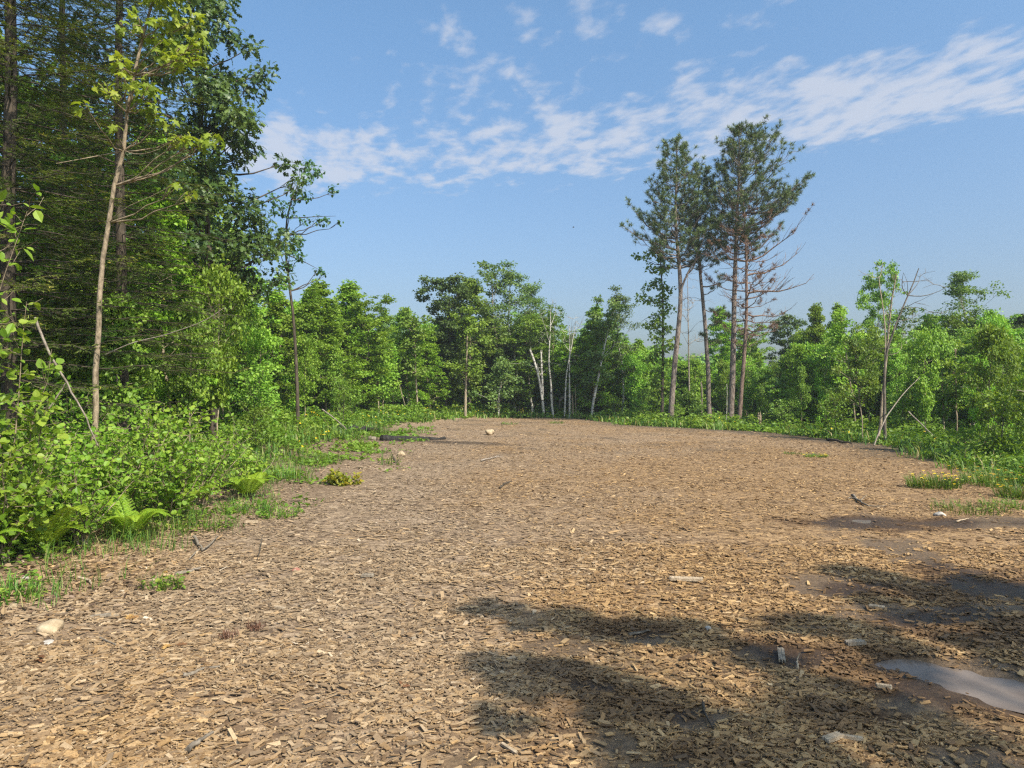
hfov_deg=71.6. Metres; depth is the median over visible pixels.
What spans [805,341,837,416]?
sapling
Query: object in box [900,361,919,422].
sapling
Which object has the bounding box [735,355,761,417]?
sapling
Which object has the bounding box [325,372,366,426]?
bush
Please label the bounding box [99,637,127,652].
stick
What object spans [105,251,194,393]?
sapling
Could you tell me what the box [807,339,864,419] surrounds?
slender tree
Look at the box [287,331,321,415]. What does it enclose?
sapling
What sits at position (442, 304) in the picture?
cherry tree
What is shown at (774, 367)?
sapling
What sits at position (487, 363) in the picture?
leafy tree
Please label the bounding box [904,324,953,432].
sapling
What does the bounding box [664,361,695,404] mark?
leafy tree
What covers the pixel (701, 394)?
trunk
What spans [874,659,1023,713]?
puddle water
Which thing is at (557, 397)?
bush
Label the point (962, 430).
bush
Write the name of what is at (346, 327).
slender tree
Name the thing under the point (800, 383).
sapling
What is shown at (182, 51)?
maple sapling
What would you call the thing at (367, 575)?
wood piece
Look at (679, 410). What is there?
bush
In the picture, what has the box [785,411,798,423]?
bush
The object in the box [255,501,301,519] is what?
weed
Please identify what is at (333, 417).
fallen branch
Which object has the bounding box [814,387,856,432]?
bush
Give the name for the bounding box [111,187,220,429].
understory tree
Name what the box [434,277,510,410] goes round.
cherry tree
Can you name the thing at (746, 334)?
pine tree
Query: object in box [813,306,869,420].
slender tree
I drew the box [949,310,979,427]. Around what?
sapling
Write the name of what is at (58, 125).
fir tree
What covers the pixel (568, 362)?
dead birch
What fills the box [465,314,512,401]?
leafy tree
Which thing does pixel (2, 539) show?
fern
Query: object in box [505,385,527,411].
bush
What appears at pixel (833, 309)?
maple tree
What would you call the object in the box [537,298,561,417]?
birch tree
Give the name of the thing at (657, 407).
sapling
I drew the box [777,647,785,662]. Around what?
board
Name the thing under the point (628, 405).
leafy tree
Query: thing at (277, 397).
bush
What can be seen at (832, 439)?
stick
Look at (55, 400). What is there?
dead branch
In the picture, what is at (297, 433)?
weed
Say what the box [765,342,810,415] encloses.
leafy tree
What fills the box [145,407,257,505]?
shrub
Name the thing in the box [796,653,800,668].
stick
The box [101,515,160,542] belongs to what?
weed
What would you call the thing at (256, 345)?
sapling
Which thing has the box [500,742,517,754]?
wood piece
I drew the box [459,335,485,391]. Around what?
sapling
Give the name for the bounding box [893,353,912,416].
sapling
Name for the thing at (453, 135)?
sky
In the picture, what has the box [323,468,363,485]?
yellow plant
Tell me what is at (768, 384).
sapling
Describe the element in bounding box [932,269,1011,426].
aspen tree
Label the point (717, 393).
sapling
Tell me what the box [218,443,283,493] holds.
shrub
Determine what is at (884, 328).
dead tree
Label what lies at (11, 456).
shrub
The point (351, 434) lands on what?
weed
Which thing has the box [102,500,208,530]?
weed
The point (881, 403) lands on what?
dead tree
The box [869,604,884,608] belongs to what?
wood piece
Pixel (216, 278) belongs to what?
sapling
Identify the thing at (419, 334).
slender tree
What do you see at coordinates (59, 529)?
fern
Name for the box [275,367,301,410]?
bush
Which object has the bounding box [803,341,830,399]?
slender tree
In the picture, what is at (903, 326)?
birch tree
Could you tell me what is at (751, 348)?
maple tree
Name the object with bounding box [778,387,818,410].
slender tree
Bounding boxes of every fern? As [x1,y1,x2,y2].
[0,504,91,553]
[0,523,27,542]
[91,494,171,536]
[147,484,219,513]
[221,472,277,499]
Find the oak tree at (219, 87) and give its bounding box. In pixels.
[46,0,306,440]
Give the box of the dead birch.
[563,316,582,417]
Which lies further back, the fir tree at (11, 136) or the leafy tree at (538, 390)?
the leafy tree at (538, 390)
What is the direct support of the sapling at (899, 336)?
on the ground at (910, 688)
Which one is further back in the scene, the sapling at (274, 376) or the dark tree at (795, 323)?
the dark tree at (795, 323)
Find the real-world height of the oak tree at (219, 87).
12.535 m
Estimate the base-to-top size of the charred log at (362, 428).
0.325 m
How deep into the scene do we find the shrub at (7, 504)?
6.36 m
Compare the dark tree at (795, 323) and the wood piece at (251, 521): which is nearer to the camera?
the wood piece at (251, 521)
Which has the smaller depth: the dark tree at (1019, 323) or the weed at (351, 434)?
the weed at (351, 434)
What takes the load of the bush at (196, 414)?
on the ground at (910, 688)
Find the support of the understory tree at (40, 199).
on the ground at (910, 688)
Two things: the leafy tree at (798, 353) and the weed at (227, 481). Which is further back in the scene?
the leafy tree at (798, 353)
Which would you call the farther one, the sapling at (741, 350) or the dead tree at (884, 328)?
the sapling at (741, 350)
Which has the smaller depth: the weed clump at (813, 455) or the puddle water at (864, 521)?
the puddle water at (864, 521)
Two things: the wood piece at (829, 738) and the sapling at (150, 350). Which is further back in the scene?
the sapling at (150, 350)
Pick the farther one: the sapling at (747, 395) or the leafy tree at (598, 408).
the leafy tree at (598, 408)
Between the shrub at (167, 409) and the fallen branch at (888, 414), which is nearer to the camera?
the shrub at (167, 409)
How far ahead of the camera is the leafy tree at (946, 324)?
34.57 m
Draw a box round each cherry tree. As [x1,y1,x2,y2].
[412,272,479,405]
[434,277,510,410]
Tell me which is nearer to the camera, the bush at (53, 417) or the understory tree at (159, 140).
the bush at (53, 417)
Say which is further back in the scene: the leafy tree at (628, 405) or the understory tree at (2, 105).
the leafy tree at (628, 405)
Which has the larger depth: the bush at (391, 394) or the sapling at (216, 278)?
the bush at (391, 394)
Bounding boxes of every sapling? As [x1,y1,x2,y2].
[0,184,46,403]
[0,269,51,409]
[0,298,68,550]
[49,262,115,440]
[56,0,225,511]
[71,285,163,456]
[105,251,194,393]
[133,289,176,414]
[157,297,225,440]
[176,253,250,438]
[197,286,249,421]
[199,254,248,405]
[227,316,267,411]
[235,321,281,408]
[245,300,279,363]
[246,313,289,395]
[276,300,301,400]
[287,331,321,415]
[318,319,344,407]
[318,333,347,409]
[354,313,366,348]
[365,336,400,404]
[398,331,423,388]
[420,320,441,377]
[427,314,468,397]
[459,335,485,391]
[472,316,504,402]
[510,307,539,360]
[510,325,541,411]
[537,340,566,410]
[556,327,573,407]
[568,332,600,409]
[596,322,630,410]
[617,350,649,406]
[631,344,658,403]
[642,377,668,413]
[645,351,659,395]
[666,359,678,374]
[667,379,681,400]
[683,353,711,402]
[711,370,726,408]
[714,358,736,409]
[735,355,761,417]
[735,369,754,415]
[738,348,765,364]
[748,366,781,416]
[755,386,768,417]
[759,371,773,405]
[767,360,782,408]
[776,345,809,398]
[784,326,805,371]
[793,365,811,428]
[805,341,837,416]
[816,338,845,392]
[820,327,849,353]
[848,321,889,423]
[882,322,908,355]
[883,342,910,415]
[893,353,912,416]
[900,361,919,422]
[903,341,941,421]
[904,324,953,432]
[932,361,951,423]
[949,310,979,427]
[954,322,979,424]
[955,322,1023,430]
[963,351,996,439]
[971,307,1016,382]
[975,352,1005,429]
[977,327,1023,434]
[990,359,1023,427]
[1014,336,1023,425]
[1014,351,1023,407]
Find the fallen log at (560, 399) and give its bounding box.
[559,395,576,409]
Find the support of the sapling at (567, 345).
on the ground at (910, 688)
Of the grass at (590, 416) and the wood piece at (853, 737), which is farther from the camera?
the grass at (590, 416)
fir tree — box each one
[0,0,167,396]
[0,0,211,472]
[2,0,249,431]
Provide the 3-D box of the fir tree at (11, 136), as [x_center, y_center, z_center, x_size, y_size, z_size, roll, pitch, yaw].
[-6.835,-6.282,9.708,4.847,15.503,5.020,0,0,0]
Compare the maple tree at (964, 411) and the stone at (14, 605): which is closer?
the stone at (14, 605)
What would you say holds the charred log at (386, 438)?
on the ground at (910, 688)
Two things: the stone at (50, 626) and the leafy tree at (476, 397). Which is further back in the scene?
the leafy tree at (476, 397)
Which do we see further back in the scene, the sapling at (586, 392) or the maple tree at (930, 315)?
the sapling at (586, 392)
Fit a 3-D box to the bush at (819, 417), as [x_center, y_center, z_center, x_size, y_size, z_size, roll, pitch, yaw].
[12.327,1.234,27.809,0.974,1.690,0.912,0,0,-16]
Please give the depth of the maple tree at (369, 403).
32.60 m
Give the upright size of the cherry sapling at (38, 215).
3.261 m
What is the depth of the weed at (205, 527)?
8.28 m
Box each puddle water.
[852,520,870,522]
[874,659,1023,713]
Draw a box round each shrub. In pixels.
[0,375,131,480]
[0,416,29,470]
[0,439,73,562]
[0,447,31,471]
[1,425,128,533]
[13,405,152,519]
[32,463,145,549]
[77,416,180,512]
[100,394,196,477]
[112,388,217,507]
[140,444,219,523]
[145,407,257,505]
[190,423,254,485]
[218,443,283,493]
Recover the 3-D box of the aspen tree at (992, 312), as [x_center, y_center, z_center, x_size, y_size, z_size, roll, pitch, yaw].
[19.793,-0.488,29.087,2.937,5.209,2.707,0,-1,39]
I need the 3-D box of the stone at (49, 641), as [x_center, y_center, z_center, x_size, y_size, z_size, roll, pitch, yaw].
[-2.961,1.655,4.518,0.075,0.037,0.090,0,0,9]
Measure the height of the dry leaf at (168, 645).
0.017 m
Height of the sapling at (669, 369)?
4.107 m
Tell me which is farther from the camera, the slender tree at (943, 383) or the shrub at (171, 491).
the slender tree at (943, 383)
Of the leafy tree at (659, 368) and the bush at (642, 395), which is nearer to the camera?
the bush at (642, 395)
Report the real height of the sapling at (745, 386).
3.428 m
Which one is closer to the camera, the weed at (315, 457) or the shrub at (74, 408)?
the shrub at (74, 408)
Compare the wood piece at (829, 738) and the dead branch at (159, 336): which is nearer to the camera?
the wood piece at (829, 738)
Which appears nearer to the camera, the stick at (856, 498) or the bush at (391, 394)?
the stick at (856, 498)
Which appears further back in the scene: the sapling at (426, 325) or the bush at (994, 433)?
the sapling at (426, 325)
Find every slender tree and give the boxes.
[316,323,357,382]
[355,345,401,409]
[390,306,434,403]
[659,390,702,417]
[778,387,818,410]
[779,385,844,422]
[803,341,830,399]
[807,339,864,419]
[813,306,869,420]
[830,337,882,441]
[908,329,971,428]
[932,339,973,432]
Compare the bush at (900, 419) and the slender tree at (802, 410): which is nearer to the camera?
the bush at (900, 419)
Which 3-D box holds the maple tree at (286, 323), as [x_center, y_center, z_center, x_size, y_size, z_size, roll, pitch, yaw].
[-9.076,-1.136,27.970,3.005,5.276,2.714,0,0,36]
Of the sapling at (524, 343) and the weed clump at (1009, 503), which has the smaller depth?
the weed clump at (1009, 503)
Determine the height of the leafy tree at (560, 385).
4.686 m
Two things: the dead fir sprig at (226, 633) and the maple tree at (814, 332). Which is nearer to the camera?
the dead fir sprig at (226, 633)
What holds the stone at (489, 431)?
on the ground at (910, 688)
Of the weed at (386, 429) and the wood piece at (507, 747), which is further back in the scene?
the weed at (386, 429)
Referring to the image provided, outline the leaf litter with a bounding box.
[0,434,397,623]
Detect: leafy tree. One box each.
[294,299,344,409]
[431,337,467,403]
[453,344,483,400]
[459,334,504,401]
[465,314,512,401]
[486,325,535,402]
[503,341,559,405]
[523,305,563,407]
[533,345,573,408]
[557,354,591,409]
[565,316,637,412]
[603,334,629,410]
[611,345,635,411]
[647,339,670,411]
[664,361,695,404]
[692,364,714,411]
[704,360,743,413]
[727,351,751,413]
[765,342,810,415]
[779,343,822,421]
[802,344,846,420]
[840,338,865,419]
[853,330,904,421]
[861,337,910,424]
[898,307,947,422]
[932,306,964,412]
[940,309,985,423]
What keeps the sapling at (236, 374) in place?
on the ground at (910, 688)
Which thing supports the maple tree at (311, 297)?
on the ground at (910, 688)
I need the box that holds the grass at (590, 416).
[0,405,1023,614]
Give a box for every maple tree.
[230,258,297,411]
[257,289,317,406]
[282,286,338,407]
[283,278,369,410]
[333,279,384,408]
[339,285,405,410]
[382,306,444,404]
[399,327,452,409]
[477,313,560,412]
[535,324,598,410]
[570,304,617,407]
[624,338,657,409]
[664,364,711,413]
[703,306,739,416]
[713,319,777,412]
[794,302,827,408]
[824,302,848,337]
[831,336,880,418]
[855,259,907,415]
[917,314,949,413]
[935,327,983,430]
[962,337,1023,428]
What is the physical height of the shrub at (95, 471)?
1.378 m
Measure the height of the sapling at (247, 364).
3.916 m
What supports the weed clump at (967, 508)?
on the ground at (910, 688)
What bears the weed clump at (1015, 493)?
on the ground at (910, 688)
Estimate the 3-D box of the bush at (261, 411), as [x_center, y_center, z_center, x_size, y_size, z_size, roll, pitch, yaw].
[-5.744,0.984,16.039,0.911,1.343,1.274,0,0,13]
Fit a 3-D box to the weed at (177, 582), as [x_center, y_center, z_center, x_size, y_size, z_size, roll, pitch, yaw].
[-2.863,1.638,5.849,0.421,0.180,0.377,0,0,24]
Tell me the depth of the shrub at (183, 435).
9.40 m
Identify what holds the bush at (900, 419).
on the ground at (910, 688)
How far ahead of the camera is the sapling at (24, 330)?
13.93 m
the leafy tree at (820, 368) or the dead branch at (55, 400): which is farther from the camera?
the leafy tree at (820, 368)
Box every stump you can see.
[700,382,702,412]
[758,412,761,423]
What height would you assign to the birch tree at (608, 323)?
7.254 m
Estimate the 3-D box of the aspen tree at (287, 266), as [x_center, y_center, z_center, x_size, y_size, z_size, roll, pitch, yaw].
[-6.200,-2.557,21.030,2.399,8.431,2.420,0,0,-20]
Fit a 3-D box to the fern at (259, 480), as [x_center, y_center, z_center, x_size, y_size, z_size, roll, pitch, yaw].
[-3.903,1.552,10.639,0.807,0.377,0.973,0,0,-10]
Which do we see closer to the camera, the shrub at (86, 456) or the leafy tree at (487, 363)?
the shrub at (86, 456)
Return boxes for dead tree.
[675,272,712,391]
[858,260,901,358]
[871,268,949,443]
[877,274,901,441]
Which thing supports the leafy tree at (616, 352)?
on the ground at (910, 688)
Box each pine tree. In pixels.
[619,131,723,422]
[668,165,737,416]
[696,113,815,418]
[700,190,814,418]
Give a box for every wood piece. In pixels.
[90,612,110,616]
[245,520,257,522]
[274,606,285,608]
[361,573,373,576]
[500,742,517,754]
[822,731,843,743]
[844,639,866,645]
[844,734,863,740]
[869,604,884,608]
[875,683,891,688]
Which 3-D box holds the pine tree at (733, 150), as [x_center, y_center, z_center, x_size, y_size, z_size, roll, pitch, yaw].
[11.312,-5.066,33.306,5.442,14.719,5.105,0,0,0]
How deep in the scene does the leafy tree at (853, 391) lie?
33.04 m
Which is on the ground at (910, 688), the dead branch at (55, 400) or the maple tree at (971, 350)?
the maple tree at (971, 350)
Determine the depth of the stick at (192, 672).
4.06 m
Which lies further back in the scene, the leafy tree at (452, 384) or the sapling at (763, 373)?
the leafy tree at (452, 384)
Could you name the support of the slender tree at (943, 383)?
on the ground at (910, 688)
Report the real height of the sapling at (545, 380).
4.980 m
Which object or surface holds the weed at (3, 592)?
on the ground at (910, 688)
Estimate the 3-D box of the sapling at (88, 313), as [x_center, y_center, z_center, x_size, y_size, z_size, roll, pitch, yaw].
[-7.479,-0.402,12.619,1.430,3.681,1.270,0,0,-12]
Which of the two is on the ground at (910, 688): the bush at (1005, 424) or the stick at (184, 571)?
the bush at (1005, 424)
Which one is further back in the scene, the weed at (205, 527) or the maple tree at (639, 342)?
the maple tree at (639, 342)
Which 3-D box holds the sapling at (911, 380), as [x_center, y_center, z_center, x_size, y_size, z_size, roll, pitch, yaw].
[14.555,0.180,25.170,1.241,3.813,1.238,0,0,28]
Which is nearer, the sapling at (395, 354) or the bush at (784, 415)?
the bush at (784, 415)
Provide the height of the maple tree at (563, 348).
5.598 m
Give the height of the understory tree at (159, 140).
9.236 m
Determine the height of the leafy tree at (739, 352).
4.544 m
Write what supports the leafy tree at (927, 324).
on the ground at (910, 688)
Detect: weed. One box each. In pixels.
[0,566,49,605]
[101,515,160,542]
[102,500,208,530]
[137,571,189,591]
[169,513,234,533]
[207,491,281,515]
[213,474,266,488]
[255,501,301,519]
[262,462,315,483]
[273,421,323,442]
[288,450,345,464]
[320,426,373,440]
[355,419,394,434]
[369,450,409,465]
[408,430,427,433]
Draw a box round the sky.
[0,0,1023,368]
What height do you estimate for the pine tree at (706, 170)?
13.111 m
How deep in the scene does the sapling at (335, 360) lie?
29.55 m
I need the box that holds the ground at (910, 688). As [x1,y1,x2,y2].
[0,398,1023,767]
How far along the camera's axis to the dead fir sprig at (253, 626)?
4.74 m
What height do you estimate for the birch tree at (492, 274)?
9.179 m
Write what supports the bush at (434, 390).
on the ground at (910, 688)
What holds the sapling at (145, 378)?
on the ground at (910, 688)
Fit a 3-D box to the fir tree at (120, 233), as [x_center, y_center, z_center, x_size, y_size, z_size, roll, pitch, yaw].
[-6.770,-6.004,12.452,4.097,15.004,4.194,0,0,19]
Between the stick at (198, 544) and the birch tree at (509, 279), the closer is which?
the stick at (198, 544)
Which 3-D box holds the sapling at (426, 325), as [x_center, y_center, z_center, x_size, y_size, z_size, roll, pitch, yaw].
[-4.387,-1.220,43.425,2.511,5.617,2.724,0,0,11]
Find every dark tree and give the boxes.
[375,312,399,359]
[762,313,808,411]
[1008,313,1023,340]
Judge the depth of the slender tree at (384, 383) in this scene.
33.36 m
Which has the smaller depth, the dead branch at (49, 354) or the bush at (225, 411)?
the dead branch at (49, 354)
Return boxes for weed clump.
[803,453,828,457]
[900,470,966,489]
[930,497,1015,515]
[948,464,1023,487]
[978,494,1023,510]
[984,478,1023,499]
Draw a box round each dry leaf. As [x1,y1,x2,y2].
[125,614,138,619]
[161,641,186,648]
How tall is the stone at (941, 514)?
0.072 m
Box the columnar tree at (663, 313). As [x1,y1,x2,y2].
[631,237,681,416]
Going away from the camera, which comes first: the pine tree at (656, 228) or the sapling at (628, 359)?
the pine tree at (656, 228)
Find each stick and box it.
[77,576,91,583]
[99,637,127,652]
[174,567,200,575]
[183,666,219,676]
[185,731,213,752]
[188,535,216,559]
[628,630,650,635]
[701,701,714,728]
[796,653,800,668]
[826,438,851,443]
[849,494,886,506]
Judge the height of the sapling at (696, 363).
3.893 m
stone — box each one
[8,603,17,608]
[36,619,63,633]
[40,639,53,646]
[485,429,494,434]
[933,512,945,516]
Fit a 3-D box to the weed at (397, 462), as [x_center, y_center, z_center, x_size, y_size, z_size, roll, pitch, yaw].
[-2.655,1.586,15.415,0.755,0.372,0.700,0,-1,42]
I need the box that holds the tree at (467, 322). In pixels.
[443,304,490,415]
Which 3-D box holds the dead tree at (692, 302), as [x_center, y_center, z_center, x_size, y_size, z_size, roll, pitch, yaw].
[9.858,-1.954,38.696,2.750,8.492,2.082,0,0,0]
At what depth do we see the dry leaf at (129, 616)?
5.05 m
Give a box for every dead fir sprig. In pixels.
[213,628,239,639]
[245,620,265,630]
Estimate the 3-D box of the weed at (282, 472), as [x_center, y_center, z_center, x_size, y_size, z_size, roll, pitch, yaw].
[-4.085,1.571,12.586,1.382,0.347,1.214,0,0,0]
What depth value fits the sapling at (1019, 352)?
20.28 m
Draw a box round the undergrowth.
[0,396,1023,568]
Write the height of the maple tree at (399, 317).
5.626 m
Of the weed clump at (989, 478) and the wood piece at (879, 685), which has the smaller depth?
the wood piece at (879, 685)
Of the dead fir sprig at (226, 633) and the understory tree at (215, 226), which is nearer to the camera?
the dead fir sprig at (226, 633)
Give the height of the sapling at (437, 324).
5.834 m
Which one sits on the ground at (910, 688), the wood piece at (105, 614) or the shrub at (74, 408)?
the shrub at (74, 408)
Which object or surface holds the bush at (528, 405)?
on the ground at (910, 688)
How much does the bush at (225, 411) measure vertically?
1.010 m
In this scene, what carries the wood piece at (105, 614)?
on the wood chips
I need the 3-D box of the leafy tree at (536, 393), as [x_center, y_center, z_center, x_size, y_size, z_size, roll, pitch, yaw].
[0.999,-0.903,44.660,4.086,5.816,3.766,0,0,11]
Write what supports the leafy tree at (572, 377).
on the ground at (910, 688)
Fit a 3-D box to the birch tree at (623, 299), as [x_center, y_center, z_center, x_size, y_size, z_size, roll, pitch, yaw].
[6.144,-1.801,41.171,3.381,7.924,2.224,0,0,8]
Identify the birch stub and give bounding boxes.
[401,355,408,405]
[529,349,545,417]
[529,350,543,398]
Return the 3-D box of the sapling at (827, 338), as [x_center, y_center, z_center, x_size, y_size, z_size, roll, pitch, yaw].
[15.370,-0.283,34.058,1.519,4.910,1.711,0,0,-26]
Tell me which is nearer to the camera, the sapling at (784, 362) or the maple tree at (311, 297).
the maple tree at (311, 297)
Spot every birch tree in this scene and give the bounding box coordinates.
[467,260,514,403]
[468,356,532,415]
[486,260,548,411]
[507,283,556,411]
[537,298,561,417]
[537,306,567,401]
[558,325,579,417]
[577,294,629,412]
[592,285,643,411]
[887,305,923,356]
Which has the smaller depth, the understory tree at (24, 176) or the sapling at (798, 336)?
the understory tree at (24, 176)
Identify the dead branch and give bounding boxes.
[32,383,65,428]
[34,317,97,445]
[106,308,223,354]
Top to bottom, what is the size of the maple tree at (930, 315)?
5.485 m
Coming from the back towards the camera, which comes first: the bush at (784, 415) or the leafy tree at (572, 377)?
the leafy tree at (572, 377)
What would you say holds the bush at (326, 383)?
on the ground at (910, 688)
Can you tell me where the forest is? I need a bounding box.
[126,238,1023,424]
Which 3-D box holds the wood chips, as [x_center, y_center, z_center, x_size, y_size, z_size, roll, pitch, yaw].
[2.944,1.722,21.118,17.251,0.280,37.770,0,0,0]
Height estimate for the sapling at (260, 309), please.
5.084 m
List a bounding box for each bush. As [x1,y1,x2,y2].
[20,377,74,448]
[175,367,236,427]
[219,406,235,417]
[225,360,284,429]
[227,399,281,452]
[262,391,280,418]
[271,364,302,408]
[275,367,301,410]
[323,373,356,413]
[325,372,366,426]
[326,376,351,409]
[344,395,367,414]
[382,382,405,408]
[382,386,410,405]
[421,375,439,400]
[451,394,462,408]
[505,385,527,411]
[521,380,539,410]
[553,388,572,410]
[604,391,629,414]
[629,395,651,415]
[631,388,652,411]
[658,396,668,416]
[671,404,687,419]
[690,404,705,416]
[772,399,797,428]
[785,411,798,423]
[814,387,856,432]
[815,394,842,428]
[886,386,924,431]
[950,419,977,448]
[971,377,1023,463]
[991,411,1017,437]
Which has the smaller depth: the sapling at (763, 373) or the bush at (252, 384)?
the bush at (252, 384)
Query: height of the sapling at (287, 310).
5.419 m
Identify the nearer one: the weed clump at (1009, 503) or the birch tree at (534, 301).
the weed clump at (1009, 503)
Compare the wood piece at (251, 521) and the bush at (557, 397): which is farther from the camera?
the bush at (557, 397)
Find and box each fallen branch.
[322,409,346,429]
[873,376,919,445]
[908,411,941,443]
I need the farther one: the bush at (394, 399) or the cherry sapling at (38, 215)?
the bush at (394, 399)
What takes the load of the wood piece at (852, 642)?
on the wood chips
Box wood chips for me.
[0,417,1023,767]
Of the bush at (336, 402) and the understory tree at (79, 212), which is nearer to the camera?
the understory tree at (79, 212)
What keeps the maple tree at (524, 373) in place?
on the ground at (910, 688)
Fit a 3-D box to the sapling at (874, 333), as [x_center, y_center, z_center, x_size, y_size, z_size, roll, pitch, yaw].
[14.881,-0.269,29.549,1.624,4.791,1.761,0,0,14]
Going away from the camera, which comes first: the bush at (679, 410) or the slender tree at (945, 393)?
the slender tree at (945, 393)
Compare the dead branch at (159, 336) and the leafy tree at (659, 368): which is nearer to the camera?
the dead branch at (159, 336)
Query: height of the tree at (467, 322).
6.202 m
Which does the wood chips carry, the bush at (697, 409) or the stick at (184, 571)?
the stick at (184, 571)
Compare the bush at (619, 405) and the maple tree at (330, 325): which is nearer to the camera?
the maple tree at (330, 325)
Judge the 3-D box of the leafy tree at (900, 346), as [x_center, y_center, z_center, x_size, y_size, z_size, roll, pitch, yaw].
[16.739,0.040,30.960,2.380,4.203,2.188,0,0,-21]
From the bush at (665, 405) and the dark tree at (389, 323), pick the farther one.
the dark tree at (389, 323)
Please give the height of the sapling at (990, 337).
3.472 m
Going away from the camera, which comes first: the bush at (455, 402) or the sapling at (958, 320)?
the sapling at (958, 320)
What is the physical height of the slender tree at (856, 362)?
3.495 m
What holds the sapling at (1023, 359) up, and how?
on the ground at (910, 688)
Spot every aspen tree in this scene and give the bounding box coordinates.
[265,156,343,430]
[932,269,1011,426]
[969,308,1023,420]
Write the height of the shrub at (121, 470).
1.326 m
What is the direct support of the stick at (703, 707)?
on the ground at (910, 688)
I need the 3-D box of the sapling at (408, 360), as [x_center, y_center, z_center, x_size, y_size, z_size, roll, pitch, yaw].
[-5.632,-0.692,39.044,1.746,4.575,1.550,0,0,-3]
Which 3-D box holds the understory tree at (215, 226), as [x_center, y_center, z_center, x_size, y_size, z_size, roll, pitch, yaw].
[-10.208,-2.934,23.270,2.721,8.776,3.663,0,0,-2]
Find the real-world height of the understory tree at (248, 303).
7.225 m
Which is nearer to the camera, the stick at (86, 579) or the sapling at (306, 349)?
the stick at (86, 579)
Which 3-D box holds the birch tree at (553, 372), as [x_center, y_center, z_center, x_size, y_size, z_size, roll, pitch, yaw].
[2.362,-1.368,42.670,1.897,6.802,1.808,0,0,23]
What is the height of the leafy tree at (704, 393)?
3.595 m
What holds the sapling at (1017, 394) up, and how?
on the ground at (910, 688)
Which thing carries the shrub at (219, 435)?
on the ground at (910, 688)
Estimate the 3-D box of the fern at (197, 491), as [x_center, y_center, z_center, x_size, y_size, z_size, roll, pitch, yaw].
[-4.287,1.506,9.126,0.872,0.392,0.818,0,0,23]
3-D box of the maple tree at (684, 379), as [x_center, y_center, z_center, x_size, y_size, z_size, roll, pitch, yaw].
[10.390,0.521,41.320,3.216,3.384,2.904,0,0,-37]
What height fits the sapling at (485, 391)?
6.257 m
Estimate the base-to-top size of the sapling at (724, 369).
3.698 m
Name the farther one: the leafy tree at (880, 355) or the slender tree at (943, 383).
the leafy tree at (880, 355)
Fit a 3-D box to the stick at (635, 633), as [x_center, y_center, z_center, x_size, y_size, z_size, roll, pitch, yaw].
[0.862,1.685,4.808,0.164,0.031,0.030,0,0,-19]
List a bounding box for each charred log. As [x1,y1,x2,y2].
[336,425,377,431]
[379,435,445,440]
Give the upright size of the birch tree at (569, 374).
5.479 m
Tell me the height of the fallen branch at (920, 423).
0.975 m
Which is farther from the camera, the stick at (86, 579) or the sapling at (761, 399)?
the sapling at (761, 399)
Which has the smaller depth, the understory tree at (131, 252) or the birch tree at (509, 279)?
the understory tree at (131, 252)
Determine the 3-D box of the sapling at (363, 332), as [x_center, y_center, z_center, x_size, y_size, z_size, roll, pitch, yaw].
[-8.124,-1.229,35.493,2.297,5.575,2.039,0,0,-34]
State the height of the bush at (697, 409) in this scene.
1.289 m
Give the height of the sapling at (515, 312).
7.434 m
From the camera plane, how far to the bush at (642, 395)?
39.36 m
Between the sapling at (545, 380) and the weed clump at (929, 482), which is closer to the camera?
the weed clump at (929, 482)
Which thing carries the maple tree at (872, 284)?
on the ground at (910, 688)
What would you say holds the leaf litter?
on the ground at (910, 688)
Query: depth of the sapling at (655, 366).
43.61 m
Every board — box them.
[669,576,702,580]
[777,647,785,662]
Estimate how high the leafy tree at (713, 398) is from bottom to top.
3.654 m
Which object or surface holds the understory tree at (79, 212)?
on the ground at (910, 688)
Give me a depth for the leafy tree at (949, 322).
29.63 m
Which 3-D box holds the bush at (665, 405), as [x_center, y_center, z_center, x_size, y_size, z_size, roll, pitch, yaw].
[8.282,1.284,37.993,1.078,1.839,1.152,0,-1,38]
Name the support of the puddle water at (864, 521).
on the ground at (910, 688)
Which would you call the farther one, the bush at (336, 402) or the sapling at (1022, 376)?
the bush at (336, 402)
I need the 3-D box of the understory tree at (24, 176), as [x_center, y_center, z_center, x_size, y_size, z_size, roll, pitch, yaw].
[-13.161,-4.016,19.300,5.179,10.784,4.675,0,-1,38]
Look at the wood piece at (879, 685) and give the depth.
3.92 m
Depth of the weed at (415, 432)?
26.23 m
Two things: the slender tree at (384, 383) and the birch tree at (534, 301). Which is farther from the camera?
the birch tree at (534, 301)
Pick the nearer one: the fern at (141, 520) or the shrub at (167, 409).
the fern at (141, 520)
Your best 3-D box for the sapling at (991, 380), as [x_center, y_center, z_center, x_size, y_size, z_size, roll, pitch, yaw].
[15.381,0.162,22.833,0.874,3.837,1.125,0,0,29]
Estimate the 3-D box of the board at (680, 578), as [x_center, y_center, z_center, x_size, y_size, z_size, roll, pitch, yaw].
[1.492,1.670,6.083,0.291,0.026,0.075,0,-1,7]
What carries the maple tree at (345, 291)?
on the ground at (910, 688)
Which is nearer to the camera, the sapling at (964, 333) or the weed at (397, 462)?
the weed at (397, 462)
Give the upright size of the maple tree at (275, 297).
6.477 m
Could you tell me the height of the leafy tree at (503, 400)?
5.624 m
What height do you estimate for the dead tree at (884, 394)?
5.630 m
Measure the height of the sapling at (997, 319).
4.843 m
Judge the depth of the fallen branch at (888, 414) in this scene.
21.20 m
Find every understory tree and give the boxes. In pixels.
[0,27,75,377]
[0,28,131,385]
[0,72,146,405]
[0,195,116,437]
[16,132,204,429]
[84,123,223,420]
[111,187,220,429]
[173,164,243,382]
[180,218,281,417]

